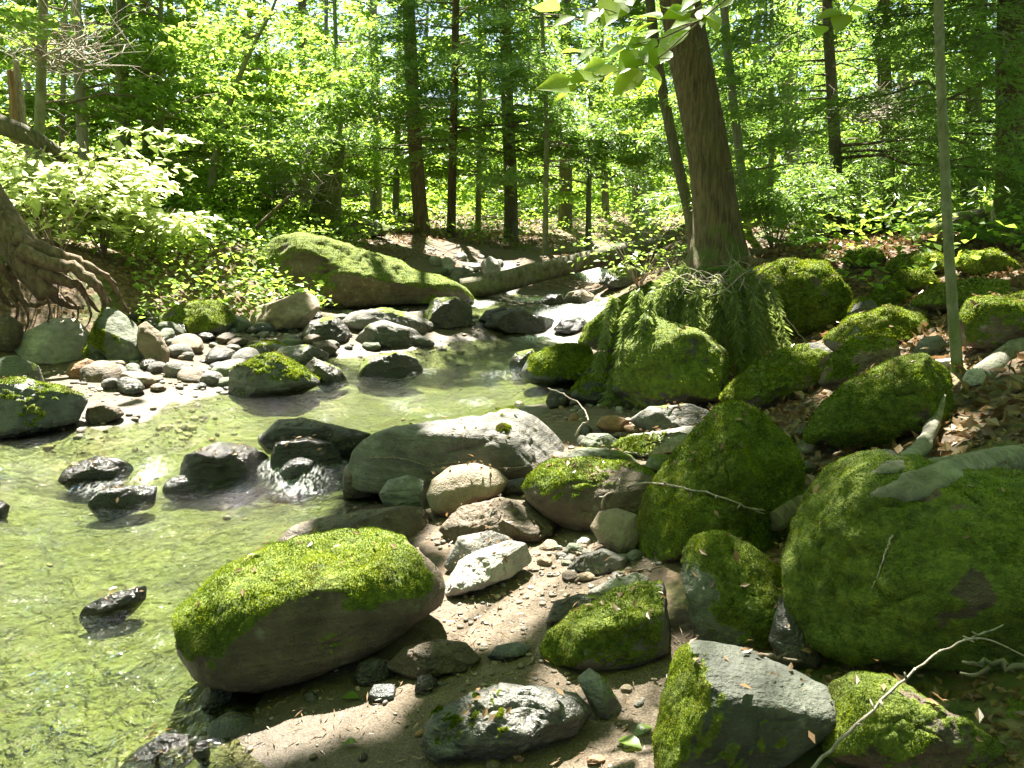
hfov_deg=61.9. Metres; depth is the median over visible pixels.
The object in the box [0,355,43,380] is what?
rock
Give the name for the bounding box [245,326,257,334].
cobble
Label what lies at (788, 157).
slim tree
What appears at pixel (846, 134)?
slim tree
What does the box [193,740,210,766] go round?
rock
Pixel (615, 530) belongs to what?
rock
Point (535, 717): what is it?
boulder
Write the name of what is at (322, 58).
sapling
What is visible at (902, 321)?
boulder
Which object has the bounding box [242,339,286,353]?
rock
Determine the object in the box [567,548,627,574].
rock
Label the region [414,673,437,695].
rock
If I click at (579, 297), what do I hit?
rock
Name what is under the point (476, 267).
cobble
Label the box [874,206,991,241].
fallen log
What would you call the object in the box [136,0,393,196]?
sapling
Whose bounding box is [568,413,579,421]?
cobble
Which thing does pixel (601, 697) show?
rock
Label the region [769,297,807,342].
twig
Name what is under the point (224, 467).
rock
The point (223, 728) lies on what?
rock
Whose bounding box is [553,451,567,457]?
cobble
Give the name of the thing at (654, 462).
rock
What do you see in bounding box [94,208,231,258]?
leafy shrub
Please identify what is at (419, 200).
hemlock tree
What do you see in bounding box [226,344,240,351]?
cobble
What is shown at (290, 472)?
rock
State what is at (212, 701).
rock
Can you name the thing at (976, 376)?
rock
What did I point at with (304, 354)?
rock
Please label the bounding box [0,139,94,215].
leafy shrub
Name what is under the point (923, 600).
boulder
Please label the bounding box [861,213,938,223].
fern
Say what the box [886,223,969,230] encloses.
fern
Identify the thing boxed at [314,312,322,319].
cobble
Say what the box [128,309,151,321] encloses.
cobble
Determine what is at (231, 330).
cobble
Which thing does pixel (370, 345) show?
cobble
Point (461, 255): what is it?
cobble
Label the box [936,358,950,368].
rock
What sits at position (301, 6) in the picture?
slim tree
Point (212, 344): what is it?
cobble
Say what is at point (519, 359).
rock
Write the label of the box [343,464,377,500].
rock
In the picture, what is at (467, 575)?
rock
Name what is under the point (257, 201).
leafy shrub
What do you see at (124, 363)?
cobble
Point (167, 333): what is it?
cobble
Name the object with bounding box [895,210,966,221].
fern
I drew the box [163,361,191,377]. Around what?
cobble
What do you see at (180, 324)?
cobble
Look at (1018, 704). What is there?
rock
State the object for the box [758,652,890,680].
twig
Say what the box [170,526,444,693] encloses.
boulder
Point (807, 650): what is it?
leaf bits
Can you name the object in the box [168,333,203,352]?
cobble
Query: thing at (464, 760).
sand debris
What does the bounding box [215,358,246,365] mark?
cobble
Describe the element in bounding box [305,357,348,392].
rock
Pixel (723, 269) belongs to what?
fern
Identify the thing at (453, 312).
rock
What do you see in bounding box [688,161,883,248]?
leafy shrub
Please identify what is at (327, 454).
rock
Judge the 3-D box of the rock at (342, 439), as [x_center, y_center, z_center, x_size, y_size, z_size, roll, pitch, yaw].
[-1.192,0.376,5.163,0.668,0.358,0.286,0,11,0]
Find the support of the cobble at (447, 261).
on the ground at (268, 753)
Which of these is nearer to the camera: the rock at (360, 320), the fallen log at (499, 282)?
the rock at (360, 320)
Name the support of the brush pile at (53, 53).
hanging from the slim tree at (43, 23)
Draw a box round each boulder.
[0,376,87,438]
[14,318,89,364]
[82,305,143,361]
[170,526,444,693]
[257,231,474,309]
[348,405,564,493]
[420,682,591,762]
[521,455,654,531]
[538,580,669,671]
[610,316,731,409]
[636,399,805,561]
[652,640,836,767]
[680,528,782,649]
[718,342,831,410]
[753,257,851,338]
[779,447,1023,673]
[802,352,956,448]
[818,336,900,390]
[823,303,929,351]
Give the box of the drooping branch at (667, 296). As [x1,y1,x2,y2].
[597,261,760,406]
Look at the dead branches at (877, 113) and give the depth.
9.39 m
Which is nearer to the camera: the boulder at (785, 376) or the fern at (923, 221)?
the boulder at (785, 376)
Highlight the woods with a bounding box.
[0,0,995,215]
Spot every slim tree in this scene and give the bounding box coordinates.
[0,0,274,238]
[0,0,284,199]
[0,0,351,177]
[0,0,361,193]
[0,0,365,198]
[0,0,386,197]
[0,0,403,205]
[87,0,483,209]
[134,0,537,209]
[181,0,599,227]
[188,0,689,237]
[307,0,754,240]
[373,0,807,228]
[438,2,839,224]
[459,1,728,217]
[596,0,985,192]
[645,0,692,250]
[712,0,992,206]
[720,6,751,234]
[744,0,994,210]
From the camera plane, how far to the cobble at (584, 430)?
5.21 m
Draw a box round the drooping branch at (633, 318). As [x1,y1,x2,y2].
[589,288,667,408]
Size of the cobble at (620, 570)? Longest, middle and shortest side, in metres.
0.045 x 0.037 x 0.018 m
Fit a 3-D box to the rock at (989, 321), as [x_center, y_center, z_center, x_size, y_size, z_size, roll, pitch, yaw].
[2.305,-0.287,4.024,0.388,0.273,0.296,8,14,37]
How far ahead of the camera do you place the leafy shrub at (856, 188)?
9.99 m
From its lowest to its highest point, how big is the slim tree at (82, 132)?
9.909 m
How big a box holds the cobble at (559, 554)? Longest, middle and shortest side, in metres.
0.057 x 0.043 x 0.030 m
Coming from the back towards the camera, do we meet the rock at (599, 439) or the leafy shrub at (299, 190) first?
the leafy shrub at (299, 190)
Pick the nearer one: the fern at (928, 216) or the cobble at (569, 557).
the cobble at (569, 557)
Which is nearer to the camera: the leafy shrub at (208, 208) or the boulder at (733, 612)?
the boulder at (733, 612)
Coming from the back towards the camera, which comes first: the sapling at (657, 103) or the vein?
the sapling at (657, 103)
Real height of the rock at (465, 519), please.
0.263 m
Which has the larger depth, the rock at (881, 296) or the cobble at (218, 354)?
the cobble at (218, 354)
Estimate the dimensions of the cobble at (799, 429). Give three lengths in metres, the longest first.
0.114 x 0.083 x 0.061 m
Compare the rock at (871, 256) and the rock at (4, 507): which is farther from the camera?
the rock at (871, 256)
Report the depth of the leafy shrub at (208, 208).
10.92 m
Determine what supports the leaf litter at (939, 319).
on the ground at (268, 753)
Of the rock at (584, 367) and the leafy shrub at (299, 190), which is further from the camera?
the leafy shrub at (299, 190)
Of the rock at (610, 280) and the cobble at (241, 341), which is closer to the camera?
the cobble at (241, 341)
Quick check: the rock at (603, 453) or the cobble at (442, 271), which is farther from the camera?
the cobble at (442, 271)
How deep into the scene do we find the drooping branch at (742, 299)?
5.88 m
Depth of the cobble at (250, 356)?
7.65 m
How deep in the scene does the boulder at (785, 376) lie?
5.12 m
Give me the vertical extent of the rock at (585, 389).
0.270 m
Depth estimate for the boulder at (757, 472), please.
3.18 m
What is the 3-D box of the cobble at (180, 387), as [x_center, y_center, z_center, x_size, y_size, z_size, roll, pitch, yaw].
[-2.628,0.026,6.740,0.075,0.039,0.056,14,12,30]
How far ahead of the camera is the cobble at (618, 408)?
5.71 m
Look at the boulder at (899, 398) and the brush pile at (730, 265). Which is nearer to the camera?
the boulder at (899, 398)
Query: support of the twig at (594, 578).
on the ground at (268, 753)
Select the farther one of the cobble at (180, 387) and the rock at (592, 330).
the rock at (592, 330)
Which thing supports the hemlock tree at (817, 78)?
on the ground at (268, 753)
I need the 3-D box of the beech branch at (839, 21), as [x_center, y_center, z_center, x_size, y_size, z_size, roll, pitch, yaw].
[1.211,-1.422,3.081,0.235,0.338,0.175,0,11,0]
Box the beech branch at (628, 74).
[531,0,732,104]
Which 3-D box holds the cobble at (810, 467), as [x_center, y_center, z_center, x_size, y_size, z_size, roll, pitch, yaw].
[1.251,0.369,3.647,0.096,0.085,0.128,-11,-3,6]
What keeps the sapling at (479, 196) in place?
on the ground at (268, 753)
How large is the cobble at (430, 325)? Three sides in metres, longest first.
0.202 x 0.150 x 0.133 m
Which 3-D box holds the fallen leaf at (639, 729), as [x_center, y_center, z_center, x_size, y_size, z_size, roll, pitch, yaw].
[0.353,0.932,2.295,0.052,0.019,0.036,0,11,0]
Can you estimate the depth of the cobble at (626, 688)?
2.50 m
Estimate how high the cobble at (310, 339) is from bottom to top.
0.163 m
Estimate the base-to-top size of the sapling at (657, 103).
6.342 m
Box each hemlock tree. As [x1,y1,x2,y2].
[124,0,669,239]
[430,0,774,290]
[631,0,1022,233]
[636,0,996,223]
[642,0,1023,233]
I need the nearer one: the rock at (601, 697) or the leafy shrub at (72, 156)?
the rock at (601, 697)
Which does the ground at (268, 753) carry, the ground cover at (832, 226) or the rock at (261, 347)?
the ground cover at (832, 226)
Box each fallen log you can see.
[0,114,70,162]
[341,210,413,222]
[460,233,679,295]
[600,259,639,268]
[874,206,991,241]
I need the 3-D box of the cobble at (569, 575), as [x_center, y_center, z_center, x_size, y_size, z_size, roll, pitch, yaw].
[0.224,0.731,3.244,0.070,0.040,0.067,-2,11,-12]
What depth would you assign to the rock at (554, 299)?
10.38 m
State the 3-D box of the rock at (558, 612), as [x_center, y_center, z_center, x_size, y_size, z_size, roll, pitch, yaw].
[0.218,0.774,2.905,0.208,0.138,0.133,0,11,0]
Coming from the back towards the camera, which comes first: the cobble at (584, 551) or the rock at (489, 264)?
the rock at (489, 264)
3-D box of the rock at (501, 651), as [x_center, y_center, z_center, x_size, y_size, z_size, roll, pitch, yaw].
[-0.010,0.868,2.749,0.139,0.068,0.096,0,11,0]
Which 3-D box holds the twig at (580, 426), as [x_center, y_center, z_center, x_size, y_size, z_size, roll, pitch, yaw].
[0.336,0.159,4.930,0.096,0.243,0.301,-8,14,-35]
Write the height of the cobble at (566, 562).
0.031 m
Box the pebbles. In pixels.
[0,243,680,767]
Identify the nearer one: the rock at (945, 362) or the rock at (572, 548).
the rock at (572, 548)
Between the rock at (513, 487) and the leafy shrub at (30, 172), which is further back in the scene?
the leafy shrub at (30, 172)
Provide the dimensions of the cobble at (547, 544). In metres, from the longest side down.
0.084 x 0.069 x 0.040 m
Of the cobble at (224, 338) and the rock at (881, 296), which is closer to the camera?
the rock at (881, 296)
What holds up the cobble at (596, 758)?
on the ground at (268, 753)
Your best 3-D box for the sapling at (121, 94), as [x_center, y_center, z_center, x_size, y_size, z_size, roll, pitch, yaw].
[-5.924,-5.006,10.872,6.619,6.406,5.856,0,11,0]
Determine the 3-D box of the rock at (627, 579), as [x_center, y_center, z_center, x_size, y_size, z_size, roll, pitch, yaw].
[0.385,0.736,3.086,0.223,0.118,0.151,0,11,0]
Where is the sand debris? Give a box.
[245,429,693,767]
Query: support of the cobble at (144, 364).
on the ground at (268, 753)
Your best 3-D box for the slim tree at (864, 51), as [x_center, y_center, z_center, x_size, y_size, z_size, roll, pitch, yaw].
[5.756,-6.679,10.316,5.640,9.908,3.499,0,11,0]
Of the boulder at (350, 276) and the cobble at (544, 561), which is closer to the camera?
the cobble at (544, 561)
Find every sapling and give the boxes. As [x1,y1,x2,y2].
[0,0,310,195]
[0,0,389,206]
[101,0,433,223]
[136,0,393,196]
[144,0,542,228]
[345,0,615,232]
[369,0,690,255]
[448,0,754,250]
[583,0,983,221]
[934,0,963,372]
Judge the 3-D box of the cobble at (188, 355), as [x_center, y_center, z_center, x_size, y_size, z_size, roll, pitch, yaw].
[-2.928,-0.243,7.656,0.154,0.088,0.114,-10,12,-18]
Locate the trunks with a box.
[19,0,933,201]
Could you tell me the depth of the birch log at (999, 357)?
3.85 m
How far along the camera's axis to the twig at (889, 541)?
2.23 m
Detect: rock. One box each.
[0,313,23,351]
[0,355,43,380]
[0,500,9,520]
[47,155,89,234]
[58,456,133,493]
[65,358,93,378]
[79,586,146,632]
[85,402,123,424]
[88,485,156,522]
[120,732,194,767]
[137,322,169,363]
[155,298,234,335]
[162,474,201,502]
[179,442,269,494]
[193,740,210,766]
[200,687,233,714]
[204,710,254,748]
[228,351,319,398]
[230,315,251,331]
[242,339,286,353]
[248,292,319,329]
[258,417,370,470]
[268,436,342,483]
[275,457,315,493]
[276,506,432,541]
[277,344,328,366]
[300,315,349,342]
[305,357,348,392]
[312,340,337,356]
[336,219,391,236]
[342,307,428,334]
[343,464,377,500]
[353,657,395,686]
[355,320,420,346]
[357,351,422,388]
[368,684,396,702]
[379,475,427,508]
[386,639,480,678]
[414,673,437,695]
[423,296,471,328]
[426,463,508,517]
[439,497,556,542]
[444,530,513,571]
[445,540,531,596]
[449,267,477,283]
[479,306,506,321]
[480,256,501,273]
[482,306,555,333]
[487,642,529,661]
[501,477,524,495]
[509,349,534,381]
[521,342,593,387]
[541,294,563,315]
[546,388,570,408]
[546,593,599,625]
[553,315,587,334]
[563,543,583,555]
[564,290,594,311]
[566,447,635,461]
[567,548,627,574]
[568,372,614,404]
[574,351,615,376]
[577,280,671,349]
[577,668,621,718]
[579,433,617,449]
[587,572,648,595]
[590,508,638,553]
[595,415,628,432]
[599,265,646,289]
[607,333,622,354]
[611,426,695,457]
[630,403,709,431]
[645,454,668,472]
[687,606,716,641]
[768,596,822,669]
[820,671,1006,767]
[838,296,881,318]
[840,246,886,268]
[868,282,911,305]
[884,267,938,292]
[885,249,943,273]
[910,276,1010,312]
[913,335,948,354]
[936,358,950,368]
[955,247,1022,275]
[959,293,1023,349]
[963,367,987,387]
[1006,695,1023,719]
[1011,291,1023,299]
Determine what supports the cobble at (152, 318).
on the ground at (268, 753)
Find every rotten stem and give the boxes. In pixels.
[7,70,22,179]
[13,59,30,165]
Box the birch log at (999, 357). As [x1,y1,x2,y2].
[972,337,1023,378]
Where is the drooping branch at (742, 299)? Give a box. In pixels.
[687,264,792,377]
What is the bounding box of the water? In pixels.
[0,267,607,767]
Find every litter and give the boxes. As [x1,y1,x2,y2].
[33,197,1023,485]
[763,408,1023,767]
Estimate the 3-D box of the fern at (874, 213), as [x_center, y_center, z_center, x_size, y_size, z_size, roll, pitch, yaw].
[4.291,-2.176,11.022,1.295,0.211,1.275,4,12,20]
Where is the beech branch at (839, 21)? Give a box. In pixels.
[812,0,876,38]
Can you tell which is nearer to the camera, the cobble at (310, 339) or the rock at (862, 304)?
the rock at (862, 304)
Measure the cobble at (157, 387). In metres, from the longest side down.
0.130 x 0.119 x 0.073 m
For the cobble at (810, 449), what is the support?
on the ground at (268, 753)
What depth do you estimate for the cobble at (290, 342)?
8.45 m
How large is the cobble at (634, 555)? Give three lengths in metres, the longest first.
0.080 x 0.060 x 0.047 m
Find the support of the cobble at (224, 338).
on the ground at (268, 753)
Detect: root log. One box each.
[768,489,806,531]
[776,390,829,420]
[870,444,1023,501]
[871,451,975,473]
[883,394,945,463]
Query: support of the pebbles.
on the ground at (268, 753)
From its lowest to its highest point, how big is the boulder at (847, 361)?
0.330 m
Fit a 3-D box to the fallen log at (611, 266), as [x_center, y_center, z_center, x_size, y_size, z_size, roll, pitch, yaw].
[1.208,-1.752,13.233,2.832,0.608,0.233,-1,11,-5]
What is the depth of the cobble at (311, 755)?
2.34 m
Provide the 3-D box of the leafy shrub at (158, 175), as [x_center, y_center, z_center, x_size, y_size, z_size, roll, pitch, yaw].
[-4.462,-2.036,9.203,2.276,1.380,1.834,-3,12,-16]
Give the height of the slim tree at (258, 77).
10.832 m
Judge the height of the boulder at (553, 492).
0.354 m
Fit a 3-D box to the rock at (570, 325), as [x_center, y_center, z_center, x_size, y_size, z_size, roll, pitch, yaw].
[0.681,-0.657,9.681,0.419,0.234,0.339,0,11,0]
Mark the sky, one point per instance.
(434, 13)
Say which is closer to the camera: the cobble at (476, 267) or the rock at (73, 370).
the rock at (73, 370)
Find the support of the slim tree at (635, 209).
on the ground at (268, 753)
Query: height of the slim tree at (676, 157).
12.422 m
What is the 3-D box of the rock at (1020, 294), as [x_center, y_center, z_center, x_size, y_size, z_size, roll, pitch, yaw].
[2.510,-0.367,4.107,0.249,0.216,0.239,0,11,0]
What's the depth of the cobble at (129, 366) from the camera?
7.10 m
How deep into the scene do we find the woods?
27.28 m
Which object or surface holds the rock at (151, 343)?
on the ground at (268, 753)
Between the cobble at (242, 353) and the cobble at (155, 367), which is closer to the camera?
the cobble at (155, 367)
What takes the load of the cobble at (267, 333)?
on the ground at (268, 753)
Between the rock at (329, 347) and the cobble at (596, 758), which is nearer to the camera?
the cobble at (596, 758)
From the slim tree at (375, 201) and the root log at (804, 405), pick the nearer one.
the root log at (804, 405)
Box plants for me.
[28,207,361,321]
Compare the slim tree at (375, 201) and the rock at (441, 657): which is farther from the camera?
the slim tree at (375, 201)
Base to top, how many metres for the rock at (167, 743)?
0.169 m
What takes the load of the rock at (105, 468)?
on the ground at (268, 753)
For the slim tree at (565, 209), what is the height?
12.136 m
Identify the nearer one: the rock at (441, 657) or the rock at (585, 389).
the rock at (441, 657)
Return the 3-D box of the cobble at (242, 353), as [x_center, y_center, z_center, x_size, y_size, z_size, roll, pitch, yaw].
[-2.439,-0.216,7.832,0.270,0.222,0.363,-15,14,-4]
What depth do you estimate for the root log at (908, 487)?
2.30 m
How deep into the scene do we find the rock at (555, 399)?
6.03 m
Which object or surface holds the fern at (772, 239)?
on the ground at (268, 753)
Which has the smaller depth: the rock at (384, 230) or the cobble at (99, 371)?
the cobble at (99, 371)
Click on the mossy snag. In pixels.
(318, 208)
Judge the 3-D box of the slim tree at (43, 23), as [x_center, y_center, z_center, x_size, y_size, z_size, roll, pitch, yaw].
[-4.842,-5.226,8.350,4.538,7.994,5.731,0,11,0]
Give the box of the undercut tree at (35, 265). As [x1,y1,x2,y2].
[0,183,129,331]
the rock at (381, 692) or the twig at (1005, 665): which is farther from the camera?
the rock at (381, 692)
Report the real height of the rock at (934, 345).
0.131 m
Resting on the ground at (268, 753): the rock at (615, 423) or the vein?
the rock at (615, 423)
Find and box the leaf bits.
[3,248,1023,762]
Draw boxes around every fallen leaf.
[342,691,359,698]
[343,737,356,744]
[618,735,641,748]
[634,723,651,735]
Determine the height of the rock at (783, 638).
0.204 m
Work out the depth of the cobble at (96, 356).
7.19 m
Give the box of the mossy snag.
[301,138,345,234]
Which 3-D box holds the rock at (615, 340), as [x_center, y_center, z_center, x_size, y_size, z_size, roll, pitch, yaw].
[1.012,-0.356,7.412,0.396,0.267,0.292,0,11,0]
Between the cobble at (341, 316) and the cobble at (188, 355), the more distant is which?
the cobble at (341, 316)
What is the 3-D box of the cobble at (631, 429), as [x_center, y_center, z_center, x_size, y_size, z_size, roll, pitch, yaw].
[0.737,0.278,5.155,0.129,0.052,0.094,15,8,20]
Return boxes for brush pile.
[0,0,161,105]
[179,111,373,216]
[667,244,783,314]
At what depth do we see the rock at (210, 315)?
8.38 m
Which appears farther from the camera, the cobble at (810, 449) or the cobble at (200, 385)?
the cobble at (200, 385)
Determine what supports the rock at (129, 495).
on the ground at (268, 753)
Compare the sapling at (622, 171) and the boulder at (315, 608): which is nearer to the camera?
the boulder at (315, 608)
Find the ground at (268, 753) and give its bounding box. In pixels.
[0,173,1023,767]
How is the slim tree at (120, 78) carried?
on the ground at (268, 753)
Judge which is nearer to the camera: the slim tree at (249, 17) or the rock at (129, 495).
the rock at (129, 495)
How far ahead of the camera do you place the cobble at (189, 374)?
6.94 m
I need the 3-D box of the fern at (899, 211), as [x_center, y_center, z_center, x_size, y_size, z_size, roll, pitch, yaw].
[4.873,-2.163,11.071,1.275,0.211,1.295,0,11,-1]
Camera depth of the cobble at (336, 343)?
8.55 m
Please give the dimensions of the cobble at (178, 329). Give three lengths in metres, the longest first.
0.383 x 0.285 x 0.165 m
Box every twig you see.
[548,388,588,436]
[574,565,664,582]
[599,481,765,514]
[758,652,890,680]
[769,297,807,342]
[811,624,1023,767]
[872,535,893,589]
[960,657,1023,676]
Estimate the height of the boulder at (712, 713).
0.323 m
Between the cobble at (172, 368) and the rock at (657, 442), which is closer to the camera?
the rock at (657, 442)
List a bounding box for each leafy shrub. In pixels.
[0,126,202,256]
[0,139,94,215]
[0,158,168,250]
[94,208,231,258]
[121,203,233,238]
[122,172,300,220]
[198,167,331,219]
[554,213,687,286]
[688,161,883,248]
[759,158,918,232]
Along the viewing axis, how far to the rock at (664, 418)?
5.08 m
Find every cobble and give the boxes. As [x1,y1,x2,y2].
[80,360,121,382]
[84,351,107,360]
[101,378,116,389]
[105,359,127,366]
[115,376,144,395]
[117,364,126,372]
[119,371,156,386]
[125,363,139,370]
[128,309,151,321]
[139,359,155,369]
[145,316,156,322]
[147,361,164,373]
[150,383,166,391]
[155,322,186,335]
[156,375,163,381]
[159,328,174,339]
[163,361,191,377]
[166,338,172,346]
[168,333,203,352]
[168,343,192,357]
[175,385,183,389]
[176,322,187,333]
[176,355,183,359]
[177,367,203,382]
[180,352,194,359]
[196,332,214,341]
[196,382,206,388]
[200,371,222,385]
[204,346,234,363]
[209,342,218,347]
[209,362,219,367]
[211,363,240,376]
[213,332,236,343]
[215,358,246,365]
[215,377,228,386]
[226,337,248,346]
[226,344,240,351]
[227,328,235,332]
[231,347,258,358]
[244,354,258,358]
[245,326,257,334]
[253,322,277,332]
[256,331,269,337]
[277,328,288,332]
[281,338,302,345]
[284,335,300,339]
[302,334,323,344]
[303,691,317,702]
[309,753,316,758]
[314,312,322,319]
[328,340,339,347]
[333,314,346,319]
[344,345,352,349]
[358,752,367,760]
[362,341,380,350]
[412,335,434,346]
[415,729,423,736]
[426,321,434,330]
[429,255,441,264]
[430,268,448,275]
[441,257,455,266]
[442,265,454,273]
[455,252,466,260]
[462,263,480,271]
[486,758,500,767]
[513,754,524,762]
[527,564,540,571]
[536,557,551,565]
[539,539,557,550]
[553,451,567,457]
[555,552,566,558]
[561,558,571,565]
[562,570,577,581]
[563,555,576,561]
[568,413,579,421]
[577,435,584,444]
[577,536,589,545]
[577,572,594,580]
[579,425,592,435]
[581,549,591,554]
[587,754,605,763]
[611,572,618,578]
[613,432,627,437]
[613,569,624,572]
[615,406,624,411]
[620,684,632,692]
[624,425,642,433]
[627,549,641,561]
[634,699,643,706]
[790,432,799,442]
[794,425,805,436]
[800,443,823,454]
[804,460,816,477]
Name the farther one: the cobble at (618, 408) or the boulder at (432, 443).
the cobble at (618, 408)
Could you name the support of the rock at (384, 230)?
on the ground at (268, 753)
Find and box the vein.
[370,457,539,470]
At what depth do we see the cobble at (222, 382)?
6.96 m
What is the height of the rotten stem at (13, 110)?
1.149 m
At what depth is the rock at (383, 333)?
8.71 m
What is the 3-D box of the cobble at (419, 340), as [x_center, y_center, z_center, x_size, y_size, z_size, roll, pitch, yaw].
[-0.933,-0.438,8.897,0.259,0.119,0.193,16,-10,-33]
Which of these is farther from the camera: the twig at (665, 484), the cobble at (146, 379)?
the cobble at (146, 379)
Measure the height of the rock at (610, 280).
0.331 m
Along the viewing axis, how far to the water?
4.64 m
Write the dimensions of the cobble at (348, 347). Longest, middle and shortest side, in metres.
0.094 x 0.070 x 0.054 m
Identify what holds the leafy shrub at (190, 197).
on the ground at (268, 753)
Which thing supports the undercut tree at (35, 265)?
on the ground at (268, 753)
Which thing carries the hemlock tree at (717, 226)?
on the ground at (268, 753)
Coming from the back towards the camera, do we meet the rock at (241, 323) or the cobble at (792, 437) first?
the rock at (241, 323)
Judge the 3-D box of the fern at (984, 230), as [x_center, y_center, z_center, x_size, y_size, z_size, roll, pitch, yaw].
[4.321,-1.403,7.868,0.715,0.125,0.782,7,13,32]
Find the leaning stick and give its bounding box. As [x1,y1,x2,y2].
[240,195,290,240]
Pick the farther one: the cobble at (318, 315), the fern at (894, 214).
the fern at (894, 214)
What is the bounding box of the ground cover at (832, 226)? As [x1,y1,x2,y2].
[18,181,1023,307]
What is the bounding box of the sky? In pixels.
[0,0,996,179]
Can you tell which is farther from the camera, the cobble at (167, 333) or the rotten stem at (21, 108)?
the rotten stem at (21, 108)
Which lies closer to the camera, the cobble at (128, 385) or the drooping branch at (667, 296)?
the drooping branch at (667, 296)
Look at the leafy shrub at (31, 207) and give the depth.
8.11 m
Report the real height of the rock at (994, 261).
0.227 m
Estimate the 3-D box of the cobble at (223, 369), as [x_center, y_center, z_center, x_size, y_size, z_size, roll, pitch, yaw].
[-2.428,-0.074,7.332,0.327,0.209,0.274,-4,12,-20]
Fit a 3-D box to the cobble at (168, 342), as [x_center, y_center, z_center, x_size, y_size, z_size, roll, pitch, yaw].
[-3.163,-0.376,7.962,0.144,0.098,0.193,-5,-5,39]
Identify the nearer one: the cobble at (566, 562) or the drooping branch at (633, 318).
the cobble at (566, 562)
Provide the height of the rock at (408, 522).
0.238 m
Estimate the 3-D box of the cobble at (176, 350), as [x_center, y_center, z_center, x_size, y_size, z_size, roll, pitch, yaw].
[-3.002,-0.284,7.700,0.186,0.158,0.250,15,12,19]
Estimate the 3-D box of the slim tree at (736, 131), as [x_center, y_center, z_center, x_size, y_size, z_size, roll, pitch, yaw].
[1.855,-7.514,9.633,7.051,12.005,8.000,-6,13,-29]
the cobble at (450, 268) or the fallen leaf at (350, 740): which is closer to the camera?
the fallen leaf at (350, 740)
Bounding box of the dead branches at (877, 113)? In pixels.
[827,73,950,145]
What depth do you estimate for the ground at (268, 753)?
3.71 m
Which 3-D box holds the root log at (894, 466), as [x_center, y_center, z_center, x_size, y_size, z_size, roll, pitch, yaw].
[1.364,0.245,2.706,1.046,0.190,0.114,-10,15,-42]
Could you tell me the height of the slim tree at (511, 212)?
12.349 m
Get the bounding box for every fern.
[707,267,754,274]
[749,236,831,245]
[813,213,920,228]
[848,210,890,222]
[850,210,933,221]
[858,218,934,230]
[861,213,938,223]
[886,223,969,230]
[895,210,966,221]
[938,225,1023,234]
[954,231,1023,247]
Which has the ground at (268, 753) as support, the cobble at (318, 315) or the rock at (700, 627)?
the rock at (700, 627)
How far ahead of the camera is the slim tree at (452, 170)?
13.63 m
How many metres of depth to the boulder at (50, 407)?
5.51 m
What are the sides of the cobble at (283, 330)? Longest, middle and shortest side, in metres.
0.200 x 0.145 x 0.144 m
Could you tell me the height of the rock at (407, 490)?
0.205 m
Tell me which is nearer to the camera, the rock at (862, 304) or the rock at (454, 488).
the rock at (454, 488)
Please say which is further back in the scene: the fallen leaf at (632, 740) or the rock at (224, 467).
the rock at (224, 467)
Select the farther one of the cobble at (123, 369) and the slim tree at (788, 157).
the slim tree at (788, 157)
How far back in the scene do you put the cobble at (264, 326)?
8.75 m
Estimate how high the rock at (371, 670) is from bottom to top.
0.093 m
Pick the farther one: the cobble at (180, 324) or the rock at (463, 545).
the cobble at (180, 324)
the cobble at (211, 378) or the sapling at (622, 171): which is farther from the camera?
the sapling at (622, 171)
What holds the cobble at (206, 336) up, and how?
on the ground at (268, 753)
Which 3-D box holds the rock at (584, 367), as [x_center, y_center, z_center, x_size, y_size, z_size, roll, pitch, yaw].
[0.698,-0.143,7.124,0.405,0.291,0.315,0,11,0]
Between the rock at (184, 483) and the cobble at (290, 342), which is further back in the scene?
the cobble at (290, 342)
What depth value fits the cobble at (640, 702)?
2.42 m
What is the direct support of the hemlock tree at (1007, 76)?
on the ground at (268, 753)
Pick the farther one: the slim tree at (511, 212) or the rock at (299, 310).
the slim tree at (511, 212)
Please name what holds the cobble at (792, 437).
on the ground at (268, 753)
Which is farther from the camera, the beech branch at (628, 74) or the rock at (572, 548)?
the rock at (572, 548)
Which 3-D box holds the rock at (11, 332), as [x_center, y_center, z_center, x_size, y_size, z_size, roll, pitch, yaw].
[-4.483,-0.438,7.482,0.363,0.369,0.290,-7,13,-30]
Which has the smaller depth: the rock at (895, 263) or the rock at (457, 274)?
the rock at (895, 263)
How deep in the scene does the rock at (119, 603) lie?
3.28 m
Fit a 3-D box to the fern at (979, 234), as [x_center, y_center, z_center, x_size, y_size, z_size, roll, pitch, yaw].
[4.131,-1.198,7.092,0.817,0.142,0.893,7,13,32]
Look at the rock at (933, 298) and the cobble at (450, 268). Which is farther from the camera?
the cobble at (450, 268)
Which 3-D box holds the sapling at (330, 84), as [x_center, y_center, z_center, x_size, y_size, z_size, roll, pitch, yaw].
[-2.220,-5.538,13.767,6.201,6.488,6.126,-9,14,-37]
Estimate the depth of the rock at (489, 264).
12.29 m
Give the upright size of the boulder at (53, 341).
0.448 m
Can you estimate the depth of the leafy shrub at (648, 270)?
10.61 m
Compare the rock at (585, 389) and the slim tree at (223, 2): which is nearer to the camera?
the rock at (585, 389)
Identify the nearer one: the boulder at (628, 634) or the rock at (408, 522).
the boulder at (628, 634)
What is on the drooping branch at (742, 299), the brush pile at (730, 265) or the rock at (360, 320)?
the brush pile at (730, 265)
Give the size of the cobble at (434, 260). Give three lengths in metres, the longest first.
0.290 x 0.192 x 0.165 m
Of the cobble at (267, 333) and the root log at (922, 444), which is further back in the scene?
the cobble at (267, 333)
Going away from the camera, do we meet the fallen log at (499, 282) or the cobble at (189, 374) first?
the cobble at (189, 374)
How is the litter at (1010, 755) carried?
on the ground at (268, 753)
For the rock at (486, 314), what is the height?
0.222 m
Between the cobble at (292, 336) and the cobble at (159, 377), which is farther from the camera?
the cobble at (292, 336)

